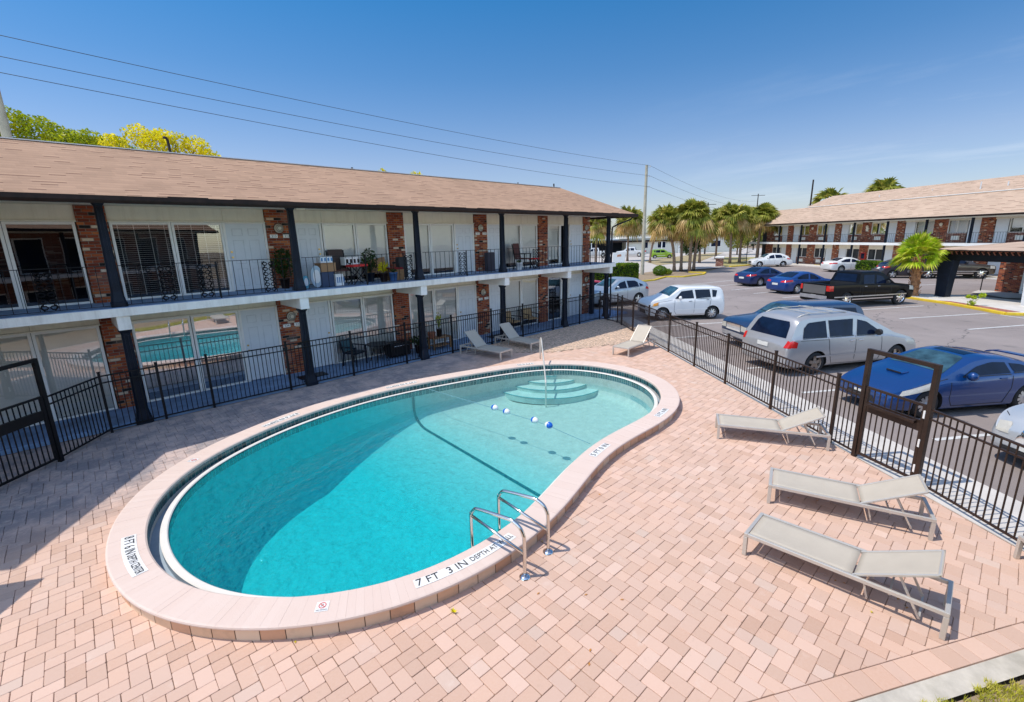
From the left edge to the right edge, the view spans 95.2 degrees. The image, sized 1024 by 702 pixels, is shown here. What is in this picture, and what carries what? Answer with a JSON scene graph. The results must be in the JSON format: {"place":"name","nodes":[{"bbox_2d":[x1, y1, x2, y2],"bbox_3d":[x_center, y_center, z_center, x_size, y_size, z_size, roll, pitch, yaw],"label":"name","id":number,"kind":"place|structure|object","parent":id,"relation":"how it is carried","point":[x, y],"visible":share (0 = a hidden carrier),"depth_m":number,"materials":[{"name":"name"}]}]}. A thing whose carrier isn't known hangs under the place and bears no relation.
{"place":"outdoors","nodes":[
{"label":"outdoors","id":0,"kind":"place"},
{"bbox_2d":[105,360,679,641],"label":"swimming pool","id":1,"kind":"structure","parent":0,"point":[348,546],"depth_m":9.71,"materials":[{"name":"liquid"}]},
{"bbox_2d":[173,395,651,582],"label":"pool water","id":2,"kind":"structure","parent":1,"relation":"in","point":[190,560],"depth_m":8.75,"materials":[{"name":"liquid"}]},
{"bbox_2d":[0,340,1023,701],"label":"pool deck","id":3,"kind":"structure","parent":0,"point":[668,464],"depth_m":5.53,"materials":[{"name":"brick"}]},
{"bbox_2d":[0,358,64,486],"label":"walkway gate","id":4,"kind":"structure","parent":3,"relation":"on","point":[45,414],"depth_m":8.93,"materials":[{"name":"black metal"}]},
{"bbox_2d":[96,291,600,432],"bbox_3d":[-2.435,-0.587,17.420,19.606,1.463,0.173,-14,19,-43],"label":"pool fence","id":5,"kind":"object","parent":3,"relation":"on","point":[157,372],"visible":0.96,"depth_m":14.31,"materials":[{"name":"black metal"}]},
{"bbox_2d":[47,376,110,455],"bbox_3d":[-9.231,1.362,10.022,0.030,1.301,1.359,-3,14,-6],"label":"gate fence","id":6,"kind":"object","parent":5,"relation":"attached to","point":[53,402],"visible":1,"depth_m":9.97,"materials":[{"name":"black metal"}]},
{"bbox_2d":[460,329,511,360],"bbox_3d":[-0.985,-0.256,17.202,2.020,0.855,0.661,9,17,38],"label":"sun lounger","id":7,"kind":"object","parent":3,"relation":"on","point":[476,340],"visible":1,"depth_m":17.31,"materials":[{"name":"fabric"}]},
{"bbox_2d":[469,507,530,580],"bbox_3d":[-0.185,2.594,6.109,0.979,1.064,0.147,8,16,34],"label":"grab rail","id":8,"kind":"object","parent":3,"relation":"on","point":[524,575],"visible":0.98,"depth_m":5.96,"materials":[{"name":"silver metal"}]},
{"bbox_2d":[497,489,553,555],"bbox_3d":[0.166,2.478,6.558,0.932,1.065,0.147,8,16,34],"label":"grab rail","id":9,"kind":"object","parent":3,"relation":"on","point":[548,550],"visible":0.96,"depth_m":6.40,"materials":[{"name":"silver metal"}]},
{"bbox_2d":[612,324,654,356],"bbox_3d":[4.553,-0.426,17.368,0.661,0.855,2.020,11,18,42],"label":"sun lounger","id":10,"kind":"object","parent":3,"relation":"on","point":[639,337],"visible":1,"depth_m":17.54,"materials":[{"name":"fabric"}]},
{"bbox_2d":[599,292,841,442],"bbox_3d":[5.720,-0.613,16.728,0.543,1.463,15.301,-3,14,-7],"label":"car park fence","id":11,"kind":"object","parent":3,"relation":"on","point":[651,313],"visible":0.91,"depth_m":13.04,"materials":[{"name":"brown metal"}]},
{"bbox_2d":[831,378,861,449],"bbox_3d":[6.474,1.223,9.061,0.030,1.301,0.542,-3,14,-5],"label":"gate side fence","id":12,"kind":"object","parent":11,"relation":"attached to","point":[856,393],"visible":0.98,"depth_m":9.05,"materials":[{"name":"brown metal"}]},
{"bbox_2d":[715,407,830,450],"bbox_3d":[5.340,1.486,9.680,2.020,0.696,0.661,4,14,19],"label":"sun lounger","id":13,"kind":"object","parent":3,"relation":"on","point":[807,417],"visible":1,"depth_m":9.59,"materials":[{"name":"fabric"}]},
{"bbox_2d":[742,512,953,640],"bbox_3d":[4.014,2.472,5.710,2.020,0.696,0.661,12,19,44],"label":"sun lounger","id":14,"kind":"object","parent":3,"relation":"on","point":[827,552],"visible":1,"depth_m":5.53,"materials":[{"name":"fabric"}]},
{"bbox_2d":[766,467,936,540],"bbox_3d":[5.072,2.107,7.124,2.020,0.696,0.661,7,16,30],"label":"sun lounger","id":15,"kind":"object","parent":3,"relation":"on","point":[912,486],"visible":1,"depth_m":6.97,"materials":[{"name":"fabric"}]},
{"bbox_2d":[924,409,1023,540],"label":"fence","id":16,"kind":"object","parent":3,"relation":"on","point":[984,442],"visible":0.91,"depth_m":6.79,"materials":[{"name":"brown metal"}]},
{"bbox_2d":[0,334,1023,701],"bbox_3d":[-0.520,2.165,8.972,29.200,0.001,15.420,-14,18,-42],"label":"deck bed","id":17,"kind":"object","parent":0,"point":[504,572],"visible":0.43,"depth_m":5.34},
{"bbox_2d":[469,319,633,352],"bbox_3d":[3.119,-0.582,19.861,9.500,0.050,4.400,-14,18,-42],"label":"gravel bed","id":18,"kind":"object","parent":17,"relation":"on","point":[600,332],"visible":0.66,"depth_m":19.75,"materials":[{"name":"gravel"}]},
{"bbox_2d":[494,322,542,350],"bbox_3d":[0.230,-0.602,18.522,2.020,0.855,0.661,12,19,43],"label":"sun lounger","id":19,"kind":"object","parent":18,"relation":"on","point":[510,332],"visible":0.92,"depth_m":18.70,"materials":[{"name":"fabric"}]},
{"bbox_2d":[0,0,1023,236],"label":"sky","id":20,"kind":"structure","parent":0,"point":[737,100],"materials":[{"name":"blue"}]},
{"bbox_2d":[639,270,701,279],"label":"planted island","id":21,"kind":"structure","parent":0,"point":[648,275],"depth_m":50.08,"materials":[{"name":"concrete"}]},
{"bbox_2d":[595,262,639,280],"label":"hedge","id":22,"kind":"object","parent":21,"relation":"on","point":[627,269],"visible":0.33,"depth_m":43.26,"materials":[{"name":"green plant"}]},
{"bbox_2d":[640,165,650,274],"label":"utility pole","id":23,"kind":"object","parent":21,"relation":"on","point":[644,228],"visible":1,"depth_m":49.97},
{"bbox_2d":[0,72,647,186],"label":"power line","id":24,"kind":"object","parent":23,"relation":"attached to","point":[264,123],"visible":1,"depth_m":20.79,"materials":[{"name":"metal"}]},
{"bbox_2d":[0,56,648,175],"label":"power line","id":25,"kind":"object","parent":23,"relation":"attached to","point":[268,110],"visible":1,"depth_m":20.62,"materials":[{"name":"metal"}]},
{"bbox_2d":[0,35,649,165],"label":"power line","id":26,"kind":"object","parent":23,"relation":"attached to","point":[267,93],"visible":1,"depth_m":20.64,"materials":[{"name":"metal"}]},
{"bbox_2d":[646,203,680,270],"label":"palm tree","id":27,"kind":"object","parent":21,"relation":"on","point":[661,222],"visible":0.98,"depth_m":52.92,"materials":[{"name":"green plant"}]},
{"bbox_2d":[668,198,714,271],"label":"palm tree","id":28,"kind":"object","parent":21,"relation":"on","point":[698,222],"visible":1,"depth_m":50.94,"materials":[{"name":"green plant"}]},
{"bbox_2d":[591,248,761,272],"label":"street","id":29,"kind":"structure","parent":0,"point":[710,262],"depth_m":80.74,"materials":[{"name":"asphalt"}]},
{"bbox_2d":[590,219,611,261],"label":"palm tree","id":30,"kind":"object","parent":29,"relation":"on","point":[598,227],"visible":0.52,"depth_m":68.86,"materials":[{"name":"green plant"}]},
{"bbox_2d":[613,205,642,260],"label":"palm tree","id":31,"kind":"object","parent":29,"relation":"on","point":[632,227],"visible":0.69,"depth_m":77.43,"materials":[{"name":"green plant"}]},
{"bbox_2d":[590,240,679,253],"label":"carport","id":32,"kind":"object","parent":29,"relation":"on","point":[616,246],"visible":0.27,"depth_m":114.49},
{"bbox_2d":[615,236,735,252],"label":"street building","id":33,"kind":"structure","parent":29,"relation":"on","point":[721,247],"depth_m":110.61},
{"bbox_2d":[685,215,722,268],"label":"palm tree","id":34,"kind":"object","parent":29,"relation":"on","point":[710,235],"visible":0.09,"depth_m":55.84,"materials":[{"name":"green plant"}]},
{"bbox_2d":[646,253,720,264],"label":"verge","id":35,"kind":"structure","parent":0,"point":[663,261],"depth_m":80.84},
{"bbox_2d":[723,257,754,266],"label":"street verge","id":36,"kind":"structure","parent":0,"point":[734,260],"depth_m":71.29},
{"bbox_2d":[714,201,749,263],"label":"palm tree","id":37,"kind":"object","parent":36,"relation":"on","point":[736,219],"visible":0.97,"depth_m":64.43,"materials":[{"name":"green plant"}]},
{"bbox_2d":[723,204,761,262],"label":"palm tree","id":38,"kind":"object","parent":36,"relation":"on","point":[748,231],"visible":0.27,"depth_m":65.95,"materials":[{"name":"green plant"}]},
{"bbox_2d":[745,202,780,257],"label":"palm tree","id":39,"kind":"object","parent":36,"relation":"on","point":[768,210],"visible":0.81,"depth_m":65.25,"materials":[{"name":"green plant"}]},
{"bbox_2d":[595,265,1023,501],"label":"parking lot","id":40,"kind":"structure","parent":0,"point":[942,329],"depth_m":19.07,"materials":[{"name":"asphalt"}]},
{"bbox_2d":[0,136,638,455],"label":"motel building","id":41,"kind":"structure","parent":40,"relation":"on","point":[115,259],"depth_m":13.60,"materials":[{"name":"paint"}]},
{"bbox_2d":[0,223,22,310],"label":"window","id":42,"kind":"structure","parent":41,"relation":"in","point":[5,263],"depth_m":10.52,"materials":[{"name":"clear glass"}]},
{"bbox_2d":[0,333,44,427],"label":"window","id":43,"kind":"structure","parent":41,"relation":"in","point":[17,384],"depth_m":10.90,"materials":[{"name":"clear glass"}]},
{"bbox_2d":[1,221,92,308],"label":"window","id":44,"kind":"structure","parent":41,"relation":"in","point":[30,245],"depth_m":10.92,"materials":[{"name":"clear glass"}]},
{"bbox_2d":[31,326,117,421],"bbox_3d":[-10.787,0.534,11.587,1.210,2.206,0.113,-14,18,-42],"label":"window","id":45,"kind":"structure","parent":41,"relation":"in","point":[66,358],"depth_m":11.56,"materials":[{"name":"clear glass"}]},
{"bbox_2d":[108,222,183,299],"bbox_3d":[-9.517,-2.358,12.222,1.260,1.938,0.106,-14,18,-42],"label":"window","id":46,"kind":"structure","parent":41,"relation":"in","point":[111,224],"depth_m":12.14,"materials":[{"name":"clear glass"}]},
{"bbox_2d":[131,316,202,402],"bbox_3d":[-9.445,0.198,12.853,1.300,2.206,0.113,-14,18,-42],"label":"window","id":47,"kind":"structure","parent":41,"relation":"in","point":[167,340],"depth_m":12.83,"materials":[{"name":"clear glass"}]},
{"bbox_2d":[170,222,232,294],"bbox_3d":[-8.634,-2.580,13.056,1.190,1.938,0.106,-14,18,-42],"label":"window","id":48,"kind":"structure","parent":41,"relation":"in","point":[173,224],"depth_m":12.93,"materials":[{"name":"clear glass"}]},
{"bbox_2d":[190,311,248,390],"bbox_3d":[-8.544,-0.028,13.704,1.180,2.206,0.113,-14,18,-42],"label":"window","id":49,"kind":"structure","parent":41,"relation":"in","point":[214,334],"depth_m":13.69,"materials":[{"name":"clear glass"}]},
{"bbox_2d":[222,223,273,290],"bbox_3d":[-7.778,-2.784,13.820,1.130,1.938,0.120,-14,18,-42],"label":"door","id":50,"kind":"structure","parent":41,"relation":"in","point":[246,242],"depth_m":13.78,"materials":[{"name":"white metal"}]},
{"bbox_2d":[237,306,285,381],"bbox_3d":[-7.703,-0.227,14.449,1.090,2.206,0.120,-14,18,-42],"label":"door","id":51,"kind":"structure","parent":41,"relation":"in","point":[259,327],"depth_m":14.41,"materials":[{"name":"white metal"}]},
{"bbox_2d":[269,247,292,288],"bbox_3d":[-6.923,-2.513,14.121,0.711,1.240,0.701,0,14,5],"label":"potted plant","id":52,"kind":"object","parent":41,"relation":"on","point":[278,268],"visible":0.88,"depth_m":14.07,"materials":[{"name":"green plant"}]},
{"bbox_2d":[295,223,323,283],"bbox_3d":[-6.497,-3.105,15.029,0.910,1.938,0.120,-14,18,-42],"label":"door","id":53,"kind":"structure","parent":41,"relation":"in","point":[309,235],"depth_m":14.98,"materials":[{"name":"white metal"}]},
{"bbox_2d":[306,301,336,367],"bbox_3d":[-6.437,-0.544,15.644,0.910,2.206,0.120,-14,18,-42],"label":"door","id":54,"kind":"structure","parent":41,"relation":"in","point":[319,320],"depth_m":15.66,"materials":[{"name":"white metal"}]},
{"bbox_2d":[325,249,352,283],"bbox_3d":[-5.634,-2.744,15.245,0.590,1.108,0.687,-11,17,-35],"label":"patio chair","id":55,"kind":"object","parent":41,"relation":"on","point":[336,253],"visible":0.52,"depth_m":15.36,"materials":[{"name":"black fabric"}]},
{"bbox_2d":[321,223,359,281],"bbox_3d":[-5.768,-3.299,15.766,1.130,1.938,0.112,-14,18,-42],"label":"window","id":56,"kind":"structure","parent":41,"relation":"in","point":[342,236],"depth_m":15.75,"materials":[{"name":"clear glass"}]},
{"bbox_2d":[330,297,367,363],"bbox_3d":[-5.708,-0.739,16.383,1.130,2.206,0.113,-14,18,-42],"label":"window","id":57,"kind":"structure","parent":41,"relation":"in","point":[347,315],"depth_m":16.34,"materials":[{"name":"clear glass"}]},
{"bbox_2d":[360,247,377,281],"bbox_3d":[-4.819,-2.915,15.800,0.588,1.139,0.591,-14,18,-42],"label":"potted plant","id":58,"kind":"object","parent":41,"relation":"on","point":[370,275],"visible":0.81,"depth_m":15.74,"materials":[{"name":"green plant"}]},
{"bbox_2d":[355,223,389,280],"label":"window","id":59,"kind":"structure","parent":41,"relation":"in","point":[373,236],"depth_m":16.51,"materials":[{"name":"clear glass"}]},
{"bbox_2d":[362,294,395,356],"bbox_3d":[-4.867,-0.950,17.176,1.180,2.206,0.113,-14,18,-42],"label":"window","id":60,"kind":"structure","parent":41,"relation":"in","point":[378,313],"depth_m":17.16,"materials":[{"name":"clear glass"}]},
{"bbox_2d":[384,339,410,356],"bbox_3d":[-4.141,-0.099,17.018,0.840,0.500,0.580,-14,18,-42],"label":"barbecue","id":61,"kind":"object","parent":41,"relation":"on","point":[396,347],"visible":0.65,"depth_m":16.82,"materials":[{"name":"black metal"}]},
{"bbox_2d":[403,224,431,275],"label":"window","id":62,"kind":"structure","parent":41,"relation":"in","point":[424,230],"depth_m":17.89,"materials":[{"name":"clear glass"}]},
{"bbox_2d":[409,289,436,347],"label":"window","id":63,"kind":"structure","parent":41,"relation":"in","point":[429,310],"depth_m":18.49,"materials":[{"name":"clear glass"}]},
{"bbox_2d":[429,224,454,274],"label":"window","id":64,"kind":"structure","parent":41,"relation":"in","point":[441,235],"depth_m":18.61,"materials":[{"name":"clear glass"}]},
{"bbox_2d":[433,287,458,342],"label":"window","id":65,"kind":"structure","parent":41,"relation":"in","point":[445,299],"depth_m":19.27,"materials":[{"name":"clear glass"}]},
{"bbox_2d":[453,224,474,272],"bbox_3d":[-1.962,-4.241,19.311,1.030,1.938,0.120,-14,18,-42],"label":"door","id":66,"kind":"structure","parent":41,"relation":"in","point":[463,233],"depth_m":19.27,"materials":[{"name":"white metal"}]},
{"bbox_2d":[457,285,477,338],"bbox_3d":[-1.895,-1.683,19.933,1.010,2.206,0.120,-14,18,-42],"label":"door","id":67,"kind":"structure","parent":41,"relation":"in","point":[467,297],"depth_m":19.89,"materials":[{"name":"white metal"}]},
{"bbox_2d":[487,224,499,268],"bbox_3d":[-0.739,-4.548,20.466,0.970,1.938,0.120,-14,18,-42],"label":"door","id":68,"kind":"structure","parent":41,"relation":"in","point":[493,239],"depth_m":20.36,"materials":[{"name":"white metal"}]},
{"bbox_2d":[489,284,499,331],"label":"door","id":69,"kind":"structure","parent":41,"relation":"in","point":[494,290],"depth_m":20.98,"materials":[{"name":"white metal"}]},
{"bbox_2d":[504,224,521,268],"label":"window","id":70,"kind":"structure","parent":41,"relation":"in","point":[512,231],"depth_m":21.21,"materials":[{"name":"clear glass"}]},
{"bbox_2d":[505,280,521,327],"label":"window","id":71,"kind":"structure","parent":41,"relation":"in","point":[513,290],"depth_m":21.86,"materials":[{"name":"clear glass"}]},
{"bbox_2d":[521,224,537,266],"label":"window","id":72,"kind":"structure","parent":41,"relation":"in","point":[528,231],"depth_m":21.95,"materials":[{"name":"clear glass"}]},
{"bbox_2d":[521,278,537,325],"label":"window","id":73,"kind":"structure","parent":41,"relation":"in","point":[529,287],"depth_m":22.59,"materials":[{"name":"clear glass"}]},
{"bbox_2d":[548,224,559,264],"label":"window","id":74,"kind":"structure","parent":41,"relation":"in","point":[553,229],"depth_m":23.19,"materials":[{"name":"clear glass"}]},
{"bbox_2d":[548,277,560,320],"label":"window","id":75,"kind":"structure","parent":41,"relation":"in","point":[554,284],"depth_m":23.75,"materials":[{"name":"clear glass"}]},
{"bbox_2d":[568,225,582,262],"bbox_3d":[3.299,-5.560,24.279,1.100,1.938,0.120,-14,18,-42],"label":"door","id":76,"kind":"structure","parent":41,"relation":"in","point":[575,232],"depth_m":24.26,"materials":[{"name":"white metal"}]},
{"bbox_2d":[569,273,581,315],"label":"door","id":77,"kind":"structure","parent":41,"relation":"in","point":[575,282],"depth_m":24.86,"materials":[{"name":"white metal"}]},
{"bbox_2d":[594,277,648,306],"bbox_3d":[6.340,-3.796,29.472,4.360,1.685,2.158,-7,15,-23],"label":"parked car","id":78,"kind":"object","parent":40,"relation":"on","point":[632,288],"visible":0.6,"depth_m":28.91,"materials":[{"name":"silver metal"}]},
{"bbox_2d":[638,284,723,320],"bbox_3d":[8.688,-2.571,24.198,3.930,1.663,2.154,-2,14,-3],"label":"parked car","id":79,"kind":"object","parent":40,"relation":"on","point":[707,301],"visible":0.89,"depth_m":23.39,"materials":[{"name":"white paint"}]},
{"bbox_2d":[734,266,782,285],"bbox_3d":[20.866,-6.235,38.621,4.876,1.485,2.170,-6,14,-18],"label":"parked car","id":80,"kind":"object","parent":40,"relation":"on","point":[759,275],"visible":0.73,"depth_m":37.60,"materials":[{"name":"blue paint"}]},
{"bbox_2d":[748,253,792,266],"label":"parked car","id":81,"kind":"object","parent":40,"relation":"on","point":[778,259],"visible":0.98,"depth_m":57.98,"materials":[{"name":"white paint"}]},
{"bbox_2d":[721,299,863,340],"bbox_3d":[10.662,-1.079,17.848,4.680,1.639,2.128,-3,14,-5],"label":"parked car","id":82,"kind":"object","parent":40,"relation":"on","point":[735,326],"visible":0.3,"depth_m":17.48,"materials":[{"name":"blue paint"}]},
{"bbox_2d":[766,271,830,293],"bbox_3d":[20.765,-4.970,33.368,4.876,1.485,2.170,-5,14,-15],"label":"parked car","id":83,"kind":"object","parent":40,"relation":"on","point":[790,281],"visible":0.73,"depth_m":32.41,"materials":[{"name":"blue paint"}]},
{"bbox_2d":[742,305,915,373],"bbox_3d":[10.274,-0.520,15.130,5.066,1.841,2.296,-4,14,-13],"label":"parked car","id":84,"kind":"object","parent":40,"relation":"on","point":[818,338],"visible":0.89,"depth_m":14.18,"materials":[{"name":"silver metal"}]},
{"bbox_2d":[820,257,859,270],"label":"parked car","id":85,"kind":"object","parent":40,"relation":"on","point":[841,263],"visible":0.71,"depth_m":48.69,"materials":[{"name":"white paint"}]},
{"bbox_2d":[800,270,913,304],"bbox_3d":[19.948,-3.676,27.051,5.935,1.960,2.316,-4,14,-12],"label":"parked pickup","id":86,"kind":"object","parent":40,"relation":"on","point":[850,286],"visible":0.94,"depth_m":26.22,"materials":[{"name":"black paint"}]},
{"bbox_2d":[741,175,1023,279],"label":"motel wing","id":87,"kind":"structure","parent":40,"relation":"on","point":[811,237],"depth_m":48.79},
{"bbox_2d":[947,220,969,232],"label":"window","id":88,"kind":"structure","parent":87,"relation":"in","point":[956,226],"depth_m":43.23,"materials":[{"name":"white glass"}]},
{"bbox_2d":[992,218,1010,242],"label":"door","id":89,"kind":"structure","parent":87,"relation":"in","point":[1002,225],"depth_m":39.95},
{"bbox_2d":[871,259,936,277],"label":"parked car","id":90,"kind":"object","parent":40,"relation":"on","point":[889,272],"visible":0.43,"depth_m":41.32,"materials":[{"name":"grey paint"}]},
{"bbox_2d":[840,345,1023,417],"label":"parked car","id":91,"kind":"object","parent":40,"relation":"on","point":[972,377],"visible":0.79,"depth_m":10.70,"materials":[{"name":"blue paint"}]},
{"bbox_2d":[907,261,995,278],"bbox_3d":[37.579,-7.315,40.456,5.935,1.960,2.316,3,14,17],"label":"parked pickup","id":92,"kind":"object","parent":40,"relation":"on","point":[971,268],"visible":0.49,"depth_m":39.25,"materials":[{"name":"brown paint"}]},
{"bbox_2d":[906,297,1023,315],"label":"kerb","id":93,"kind":"structure","parent":40,"relation":"on","point":[975,308],"depth_m":24.81,"materials":[{"name":"yellow paint"}]},
{"bbox_2d":[980,262,1023,293],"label":"office","id":94,"kind":"structure","parent":40,"relation":"on","point":[1010,278],"depth_m":30.09,"materials":[{"name":"brick"}]},
{"bbox_2d":[990,403,1023,456],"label":"parked car","id":95,"kind":"object","parent":40,"relation":"on","point":[1009,423],"visible":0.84,"depth_m":8.40,"materials":[{"name":"silver metal"}]},
{"bbox_2d":[610,317,1023,550],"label":"sidewalk","id":96,"kind":"structure","parent":0,"point":[933,496],"depth_m":8.73,"materials":[{"name":"concrete"}]},
{"bbox_2d":[851,348,942,475],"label":"pool gate","id":97,"kind":"structure","parent":96,"relation":"on","point":[922,425],"depth_m":8.04,"materials":[{"name":"brown metal"}]},
{"bbox_2d":[680,239,1023,701],"bbox_3d":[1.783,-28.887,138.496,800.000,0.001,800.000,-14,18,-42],"label":"ground","id":98,"kind":"structure","parent":0,"point":[973,693],"depth_m":4.58,"materials":[{"name":"soil"}]},
{"bbox_2d":[0,91,12,137],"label":"utility pole","id":99,"kind":"object","parent":98,"relation":"on","point":[5,130],"depth_m":15.60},
{"bbox_2d":[0,105,106,145],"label":"tree","id":100,"kind":"object","parent":98,"relation":"on","point":[26,129],"visible":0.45,"depth_m":18.88,"materials":[{"name":"green plant"}]},
{"bbox_2d":[46,130,142,149],"bbox_3d":[-17.607,-4.945,21.040,3.479,8.937,1.951,-14,18,-42],"label":"tree","id":101,"kind":"object","parent":98,"relation":"on","point":[59,138],"visible":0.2,"depth_m":19.01,"materials":[{"name":"green plant"}]},
{"bbox_2d":[96,122,220,156],"bbox_3d":[-14.970,-5.189,21.021,4.342,9.300,1.780,-8,15,-27],"label":"tree","id":102,"kind":"object","parent":98,"relation":"on","point":[145,138],"visible":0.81,"depth_m":19.92,"materials":[{"name":"yellow plant"}]},
{"bbox_2d":[808,187,848,221],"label":"palm tree","id":103,"kind":"object","parent":98,"relation":"on","point":[826,194],"visible":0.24,"depth_m":75.01,"materials":[{"name":"green plant"}]},
{"bbox_2d":[862,177,905,202],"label":"palm tree","id":104,"kind":"object","parent":98,"relation":"on","point":[885,184],"visible":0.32,"depth_m":66.80,"materials":[{"name":"green plant"}]},
{"bbox_2d":[856,649,1023,701],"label":"concrete strip","id":105,"kind":"object","parent":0,"point":[952,684],"depth_m":4.44,"materials":[{"name":"concrete"}]},
{"bbox_2d":[911,294,1023,312],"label":"canopy island","id":106,"kind":"structure","parent":0,"point":[1009,304],"depth_m":26.58,"materials":[{"name":"concrete"}]},
{"bbox_2d":[886,230,950,295],"bbox_3d":[25.307,-5.410,28.976,3.315,4.170,3.380,-14,18,-42],"label":"palm tree","id":107,"kind":"object","parent":106,"relation":"on","point":[919,245],"visible":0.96,"depth_m":28.81,"materials":[{"name":"green plant"}]},
{"bbox_2d":[934,241,1023,305],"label":"entrance canopy","id":108,"kind":"object","parent":106,"relation":"on","point":[1011,252],"visible":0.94,"depth_m":27.73,"materials":[{"name":"black metal"}]},
{"bbox_2d":[957,680,1023,701],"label":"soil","id":109,"kind":"structure","parent":0,"point":[976,697],"depth_m":4.28,"materials":[{"name":"plant"}]},
{"bbox_2d":[920,676,1023,701],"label":"grass","id":110,"kind":"structure","parent":109,"relation":"on","point":[993,691],"depth_m":4.30,"materials":[{"name":"plant"}]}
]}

